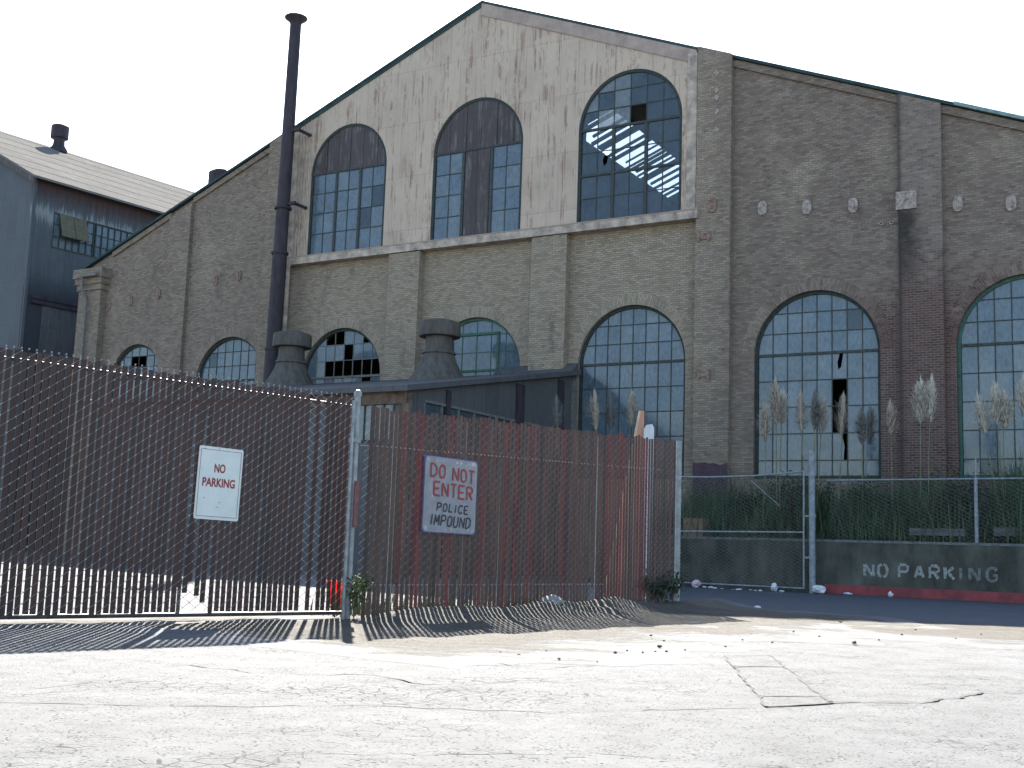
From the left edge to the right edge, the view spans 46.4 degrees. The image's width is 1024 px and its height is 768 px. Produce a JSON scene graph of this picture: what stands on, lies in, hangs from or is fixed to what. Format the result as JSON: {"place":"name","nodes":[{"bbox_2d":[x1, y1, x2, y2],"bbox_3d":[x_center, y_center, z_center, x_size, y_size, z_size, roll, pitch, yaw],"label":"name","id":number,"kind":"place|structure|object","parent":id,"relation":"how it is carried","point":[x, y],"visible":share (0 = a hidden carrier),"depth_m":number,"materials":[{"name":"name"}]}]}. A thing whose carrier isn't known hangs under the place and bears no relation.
{"place":"outdoors","nodes":[
{"label":"outdoors","id":0,"kind":"place"},
{"bbox_2d":[0,131,194,551],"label":"corrugated building","id":1,"kind":"structure","parent":0,"point":[63,216],"depth_m":62.90,"materials":[{"name":"grey metal"}]},
{"bbox_2d":[25,305,76,551],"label":"sliding door","id":2,"kind":"structure","parent":1,"relation":"in","point":[57,326],"depth_m":62.11,"materials":[{"name":"metal"}]},
{"bbox_2d":[50,123,69,153],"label":"roof ventilator","id":3,"kind":"object","parent":1,"relation":"on","point":[59,135],"visible":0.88,"depth_m":76.24,"materials":[{"name":"metal"}]},
{"bbox_2d":[51,212,95,256],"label":"window","id":4,"kind":"structure","parent":1,"relation":"in","point":[58,241],"depth_m":63.39,"materials":[{"name":"blue glass"}]},
{"bbox_2d":[93,223,132,257],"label":"window","id":5,"kind":"structure","parent":1,"relation":"in","point":[106,237],"depth_m":65.12,"materials":[{"name":"blue glass"}]},
{"bbox_2d":[326,580,341,604],"bbox_3d":[-2.462,2.922,16.745,0.300,0.330,0.300,2,-8,0],"label":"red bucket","id":6,"kind":"object","parent":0,"point":[335,592],"visible":0.09,"depth_m":16.65,"materials":[{"name":"red plastic"}]},
{"bbox_2d":[0,550,1023,767],"bbox_3d":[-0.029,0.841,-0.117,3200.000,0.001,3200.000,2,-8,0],"label":"road","id":7,"kind":"structure","parent":0,"point":[325,707],"depth_m":6.53,"materials":[{"name":"concrete"}]},
{"bbox_2d":[0,616,313,628],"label":"dirt verge","id":8,"kind":"structure","parent":7,"relation":"on","point":[45,624],"depth_m":11.83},
{"bbox_2d":[0,345,354,619],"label":"slatted gate","id":9,"kind":"structure","parent":8,"relation":"on","point":[184,474],"depth_m":12.20,"materials":[{"name":"metal"}]},
{"bbox_2d":[193,445,243,520],"bbox_3d":[-3.122,1.063,12.738,0.014,0.770,0.545,-6,-12,44],"label":"no parking sign","id":10,"kind":"object","parent":9,"relation":"attached to","point":[218,483],"visible":1,"depth_m":12.73,"materials":[{"name":"metal"}]},
{"bbox_2d":[263,13,310,382],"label":"smokestack","id":11,"kind":"object","parent":7,"relation":"on","point":[282,207],"visible":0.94,"depth_m":51.66,"materials":[{"name":"metal"}]},
{"bbox_2d":[83,363,580,576],"bbox_3d":[-6.287,2.624,42.719,13.820,7.870,11.090,-3,-9,30],"label":"lean to shed","id":12,"kind":"object","parent":7,"relation":"on","point":[526,400],"visible":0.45,"depth_m":38.25,"materials":[{"name":"metal"}]},
{"bbox_2d":[262,330,313,387],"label":"mushroom ventilator","id":13,"kind":"object","parent":12,"relation":"on","point":[290,368],"visible":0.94,"depth_m":47.84,"materials":[{"name":"grey metal"}]},
{"bbox_2d":[359,404,394,441],"bbox_3d":[-4.114,1.094,35.668,1.550,1.300,0.120,-3,-9,30],"label":"window","id":14,"kind":"structure","parent":12,"relation":"in","point":[365,410],"depth_m":35.75,"materials":[{"name":"glass"}]},
{"bbox_2d":[409,318,464,389],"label":"mushroom ventilator","id":15,"kind":"object","parent":12,"relation":"on","point":[439,336],"visible":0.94,"depth_m":44.24,"materials":[{"name":"grey metal"}]},
{"bbox_2d":[424,399,554,462],"bbox_3d":[-0.526,1.670,39.452,0.110,1.250,8.600,-3,-9,30],"label":"strip window","id":16,"kind":"structure","parent":12,"relation":"in","point":[430,407],"depth_m":38.05,"materials":[{"name":"glass"}]},
{"bbox_2d":[310,582,593,616],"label":"weeds","id":17,"kind":"object","parent":7,"relation":"on","point":[391,602],"visible":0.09,"depth_m":15.38,"materials":[{"name":"green plant"}]},
{"bbox_2d":[2,649,1017,765],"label":"pavement cracks","id":18,"kind":"object","parent":7,"relation":"on","point":[800,679],"visible":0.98,"depth_m":7.35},
{"bbox_2d":[353,405,681,616],"bbox_3d":[0.474,1.842,16.698,0.123,2.795,7.474,-4,-10,37],"label":"slatted fence","id":19,"kind":"object","parent":7,"relation":"on","point":[596,443],"visible":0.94,"depth_m":16.23,"materials":[{"name":"wood"}]},
{"bbox_2d":[420,454,477,534],"bbox_3d":[-0.772,1.401,14.984,0.028,0.950,1.040,-4,-10,37],"label":"do not enter sign","id":20,"kind":"object","parent":19,"relation":"attached to","point":[449,493],"visible":1,"depth_m":14.95,"materials":[{"name":"metal"}]},
{"bbox_2d":[84,596,953,670],"bbox_3d":[1.885,2.827,14.516,5.713,0.237,12.400,-4,-10,37],"label":"dirt shoulder","id":21,"kind":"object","parent":7,"relation":"on","point":[594,631],"visible":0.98,"depth_m":12.24},
{"bbox_2d":[341,390,361,619],"bbox_3d":[-1.838,1.392,13.657,0.128,2.690,0.178,-4,-10,37],"label":"gate post","id":22,"kind":"object","parent":21,"relation":"on","point":[354,439],"visible":0.95,"depth_m":13.63,"materials":[{"name":"grey metal"}]},
{"bbox_2d":[346,568,373,618],"bbox_3d":[-1.771,2.368,13.530,0.359,0.573,0.422,-5,-10,40],"label":"weed clump","id":23,"kind":"object","parent":21,"relation":"on","point":[359,588],"visible":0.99,"depth_m":13.50,"materials":[{"name":"green plant"}]},
{"bbox_2d":[540,594,564,604],"bbox_3d":[0.544,2.933,16.147,0.333,0.188,0.265,7,-9,-30],"label":"rubble lump","id":24,"kind":"object","parent":21,"relation":"on","point":[555,599],"visible":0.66,"depth_m":16.09,"materials":[{"name":"grey stone"}]},
{"bbox_2d":[637,570,691,602],"bbox_3d":[2.358,3.206,18.989,0.964,0.594,1.017,2,-8,0],"label":"dark bush","id":25,"kind":"object","parent":21,"relation":"on","point":[670,588],"visible":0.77,"depth_m":18.87,"materials":[{"name":"green plant"}]},
{"bbox_2d":[57,0,1023,576],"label":"brick warehouse","id":26,"kind":"structure","parent":7,"relation":"on","point":[705,250],"depth_m":44.20,"materials":[{"name":"beige brick"}]},
{"bbox_2d":[112,345,157,397],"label":"arched window","id":27,"kind":"structure","parent":26,"relation":"in","point":[139,351],"depth_m":56.70,"materials":[{"name":"blue glass"}]},
{"bbox_2d":[208,168,227,182],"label":"roof ventilator","id":28,"kind":"object","parent":26,"relation":"on","point":[214,174],"visible":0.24,"depth_m":57.62,"materials":[{"name":"metal"}]},
{"bbox_2d":[197,337,255,391],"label":"arched window","id":29,"kind":"structure","parent":26,"relation":"in","point":[234,357],"depth_m":53.74,"materials":[{"name":"blue glass"}]},
{"bbox_2d":[306,328,379,393],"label":"arched window","id":30,"kind":"structure","parent":26,"relation":"in","point":[322,353],"depth_m":50.63,"materials":[{"name":"blue glass"}]},
{"bbox_2d":[307,124,386,254],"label":"arched window","id":31,"kind":"structure","parent":26,"relation":"in","point":[348,184],"depth_m":51.30,"materials":[{"name":"blue glass"}]},
{"bbox_2d":[430,97,522,239],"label":"arched window","id":32,"kind":"structure","parent":26,"relation":"in","point":[477,169],"depth_m":48.02,"materials":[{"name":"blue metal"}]},
{"bbox_2d":[453,318,519,384],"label":"arched window","id":33,"kind":"structure","parent":26,"relation":"in","point":[484,346],"depth_m":47.05,"materials":[{"name":"blue glass"}]},
{"bbox_2d":[577,69,681,221],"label":"arched window","id":34,"kind":"structure","parent":26,"relation":"in","point":[641,174],"depth_m":44.70,"materials":[{"name":"blue glass"}]},
{"bbox_2d":[578,306,684,478],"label":"arched window","id":35,"kind":"structure","parent":26,"relation":"in","point":[639,349],"depth_m":43.66,"materials":[{"name":"blue glass"}]},
{"bbox_2d":[755,291,880,478],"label":"arched window","id":36,"kind":"structure","parent":26,"relation":"in","point":[801,343],"depth_m":40.21,"materials":[{"name":"blue glass"}]},
{"bbox_2d":[957,275,1023,477],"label":"arched window","id":37,"kind":"structure","parent":26,"relation":"in","point":[990,342],"depth_m":37.47,"materials":[{"name":"blue glass"}]},
{"bbox_2d":[543,395,573,580],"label":"pampas grass","id":38,"kind":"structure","parent":7,"relation":"on","point":[556,413],"depth_m":36.19,"materials":[{"name":"beige plant"}]},
{"bbox_2d":[606,411,643,597],"bbox_3d":[2.234,2.386,23.910,0.750,3.730,0.102,2,-8,0],"label":"upright board","id":39,"kind":"object","parent":7,"relation":"on","point":[639,428],"visible":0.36,"depth_m":23.85,"materials":[{"name":"brown wood"}]},
{"bbox_2d":[642,424,653,598],"bbox_3d":[2.695,2.522,23.793,0.200,3.460,0.120,2,-8,0],"label":"white post","id":40,"kind":"object","parent":7,"relation":"on","point":[648,432],"visible":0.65,"depth_m":23.90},
{"bbox_2d":[727,656,828,706],"bbox_3d":[1.886,2.142,8.768,0.418,0.001,3.791,1,-8,6],"label":"road patch","id":41,"kind":"object","parent":7,"relation":"on","point":[764,680],"visible":1,"depth_m":8.30,"materials":[{"name":"concrete"}]},
{"bbox_2d":[653,535,1023,603],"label":"retaining wall","id":42,"kind":"structure","parent":7,"relation":"on","point":[979,572],"depth_m":30.96,"materials":[{"name":"concrete"}]},
{"bbox_2d":[683,518,709,536],"bbox_3d":[5.373,4.194,34.803,0.670,0.570,0.490,-4,-10,37],"label":"carton","id":43,"kind":"object","parent":42,"relation":"on","point":[694,527],"visible":0.55,"depth_m":34.61,"materials":[{"name":"cardboard"}]},
{"bbox_2d":[826,458,1023,542],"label":"chain link fence","id":44,"kind":"object","parent":42,"relation":"on","point":[976,510],"visible":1,"depth_m":30.25,"materials":[{"name":"metal"}]},
{"bbox_2d":[685,613,1023,649],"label":"sand drift","id":45,"kind":"object","parent":7,"relation":"on","point":[1010,637],"visible":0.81,"depth_m":14.87,"materials":[{"name":"beige sand"}]},
{"bbox_2d":[0,0,1023,191],"label":"sky","id":46,"kind":"structure","parent":0,"point":[173,92],"materials":[{"name":"white"}]},
{"bbox_2d":[585,390,607,581],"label":"pampas grass","id":47,"kind":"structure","parent":0,"point":[594,411],"depth_m":36.66,"materials":[{"name":"beige plant"}]},
{"bbox_2d":[602,393,619,552],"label":"pampas grass","id":48,"kind":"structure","parent":0,"point":[609,407],"depth_m":37.03,"materials":[{"name":"beige plant"}]},
{"bbox_2d":[610,389,640,548],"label":"pampas grass","id":49,"kind":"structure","parent":0,"point":[631,408],"depth_m":37.16,"materials":[{"name":"beige plant"}]},
{"bbox_2d":[654,519,1015,543],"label":"earth bank","id":50,"kind":"structure","parent":0,"point":[931,540],"depth_m":31.86,"materials":[{"name":"soil"}]},
{"bbox_2d":[728,488,767,523],"bbox_3d":[7.221,3.736,36.364,1.278,1.192,1.257,2,-8,0],"label":"bank shrub","id":51,"kind":"object","parent":50,"relation":"on","point":[748,500],"visible":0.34,"depth_m":36.22,"materials":[{"name":"green plant"}]},
{"bbox_2d":[743,400,784,528],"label":"pampas grass","id":52,"kind":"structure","parent":50,"relation":"on","point":[765,427],"depth_m":33.53,"materials":[{"name":"beige plant"}]},
{"bbox_2d":[751,375,793,529],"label":"pampas grass","id":53,"kind":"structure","parent":50,"relation":"on","point":[775,400],"depth_m":34.20,"materials":[{"name":"beige plant"}]},
{"bbox_2d":[756,385,796,529],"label":"pampas grass","id":54,"kind":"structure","parent":50,"relation":"on","point":[782,404],"depth_m":34.54,"materials":[{"name":"beige plant"}]},
{"bbox_2d":[753,469,822,524],"bbox_3d":[8.212,3.241,35.201,1.668,1.979,2.109,3,-8,-10],"label":"bank shrub","id":55,"kind":"object","parent":50,"relation":"on","point":[789,486],"visible":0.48,"depth_m":35.18,"materials":[{"name":"green plant"}]},
{"bbox_2d":[783,388,822,529],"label":"pampas grass","id":56,"kind":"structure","parent":50,"relation":"on","point":[800,416],"depth_m":33.73,"materials":[{"name":"beige plant"}]},
{"bbox_2d":[787,388,831,529],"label":"pampas grass","id":57,"kind":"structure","parent":50,"relation":"on","point":[814,409],"depth_m":33.31,"materials":[{"name":"beige plant"}]},
{"bbox_2d":[791,397,833,530],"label":"pampas grass","id":58,"kind":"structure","parent":50,"relation":"on","point":[821,427],"depth_m":33.91,"materials":[{"name":"beige plant"}]},
{"bbox_2d":[799,481,844,522],"bbox_3d":[8.943,3.425,34.554,1.206,1.553,1.440,-3,-10,34],"label":"bank shrub","id":59,"kind":"object","parent":50,"relation":"on","point":[827,497],"visible":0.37,"depth_m":34.43,"materials":[{"name":"green plant"}]},
{"bbox_2d":[654,442,1023,543],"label":"long grass","id":60,"kind":"structure","parent":50,"relation":"on","point":[826,529],"depth_m":32.50,"materials":[{"name":"green plant"}]},
{"bbox_2d":[831,406,887,529],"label":"pampas grass","id":61,"kind":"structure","parent":50,"relation":"on","point":[861,431],"depth_m":33.03,"materials":[{"name":"beige plant"}]},
{"bbox_2d":[842,474,906,519],"bbox_3d":[9.933,3.350,33.359,2.002,1.631,1.441,7,-9,-32],"label":"bank shrub","id":62,"kind":"object","parent":50,"relation":"on","point":[868,490],"visible":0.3,"depth_m":33.17,"materials":[{"name":"green plant"}]},
{"bbox_2d":[909,528,966,535],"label":"timber beam","id":63,"kind":"structure","parent":50,"relation":"on","point":[943,532],"depth_m":30.56,"materials":[{"name":"grey wood"}]},
{"bbox_2d":[912,460,989,522],"bbox_3d":[12.232,3.079,33.077,1.914,1.940,1.703,-3,-9,32],"label":"bank shrub","id":64,"kind":"object","parent":50,"relation":"on","point":[962,493],"visible":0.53,"depth_m":32.89,"materials":[{"name":"green plant"}]},
{"bbox_2d":[971,392,1016,525],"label":"pampas grass","id":65,"kind":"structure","parent":50,"relation":"on","point":[982,417],"depth_m":31.39,"materials":[{"name":"beige plant"}]},
{"bbox_2d":[981,380,1018,524],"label":"pampas grass","id":66,"kind":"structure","parent":50,"relation":"on","point":[996,397],"depth_m":31.16,"materials":[{"name":"beige plant"}]},
{"bbox_2d":[987,389,1020,521],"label":"pampas grass","id":67,"kind":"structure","parent":50,"relation":"on","point":[1003,422],"depth_m":31.19,"materials":[{"name":"beige plant"}]},
{"bbox_2d":[993,527,1023,536],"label":"timber beam","id":68,"kind":"structure","parent":50,"relation":"on","point":[1001,532],"depth_m":29.59,"materials":[{"name":"grey wood"}]},
{"bbox_2d":[817,393,857,525],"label":"pampas grass","id":69,"kind":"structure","parent":0,"point":[841,419],"depth_m":33.69,"materials":[{"name":"beige plant"}]},
{"bbox_2d":[656,586,1023,625],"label":"alley road","id":70,"kind":"structure","parent":0,"point":[948,611],"depth_m":24.04,"materials":[{"name":"grey asphalt"}]},
{"bbox_2d":[692,580,700,586],"bbox_3d":[5.155,5.576,33.377,0.282,0.220,0.202,2,-8,2],"label":"wrapper","id":71,"kind":"object","parent":70,"relation":"on","point":[696,583],"visible":1,"depth_m":33.32,"materials":[{"name":"white paper"}]},
{"bbox_2d":[771,583,777,590],"bbox_3d":[7.019,5.438,31.985,0.183,0.236,0.249,1,-8,9],"label":"crumpled bag","id":72,"kind":"object","parent":70,"relation":"on","point":[774,587],"visible":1,"depth_m":31.91,"materials":[{"name":"plastic"}]},
{"bbox_2d":[805,450,815,592],"bbox_3d":[7.945,3.684,31.880,0.339,3.851,0.199,-4,-10,37],"label":"gate post","id":73,"kind":"object","parent":70,"relation":"on","point":[811,515],"visible":0.95,"depth_m":31.78,"materials":[{"name":"grey metal"}]},
{"bbox_2d":[680,470,804,588],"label":"alley gate","id":74,"kind":"structure","parent":73,"relation":"attached to","point":[761,532],"depth_m":32.86,"materials":[{"name":"metal"}]},
{"bbox_2d":[812,585,825,593],"bbox_3d":[8.029,5.388,31.342,0.398,0.227,0.311,5,-8,-19],"label":"plastic bag","id":75,"kind":"object","parent":70,"relation":"on","point":[820,589],"visible":1,"depth_m":31.24,"materials":[{"name":"plastic"}]},
{"bbox_2d":[839,401,885,511],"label":"pampas grass","id":76,"kind":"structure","parent":0,"point":[871,416],"depth_m":33.57,"materials":[{"name":"beige plant"}]},
{"bbox_2d":[874,400,915,526],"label":"pampas grass","id":77,"kind":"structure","parent":0,"point":[891,412],"depth_m":33.28,"materials":[{"name":"beige plant"}]},
{"bbox_2d":[895,376,943,525],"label":"pampas grass","id":78,"kind":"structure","parent":0,"point":[920,418],"depth_m":32.73,"materials":[{"name":"beige plant"}]},
{"bbox_2d":[907,375,959,519],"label":"pampas grass","id":79,"kind":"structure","parent":0,"point":[931,388],"depth_m":32.60,"materials":[{"name":"beige plant"}]},
{"bbox_2d":[1007,371,1023,509],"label":"pampas grass","id":80,"kind":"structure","parent":0,"point":[1019,399],"depth_m":31.04,"materials":[{"name":"beige plant"}]}
]}

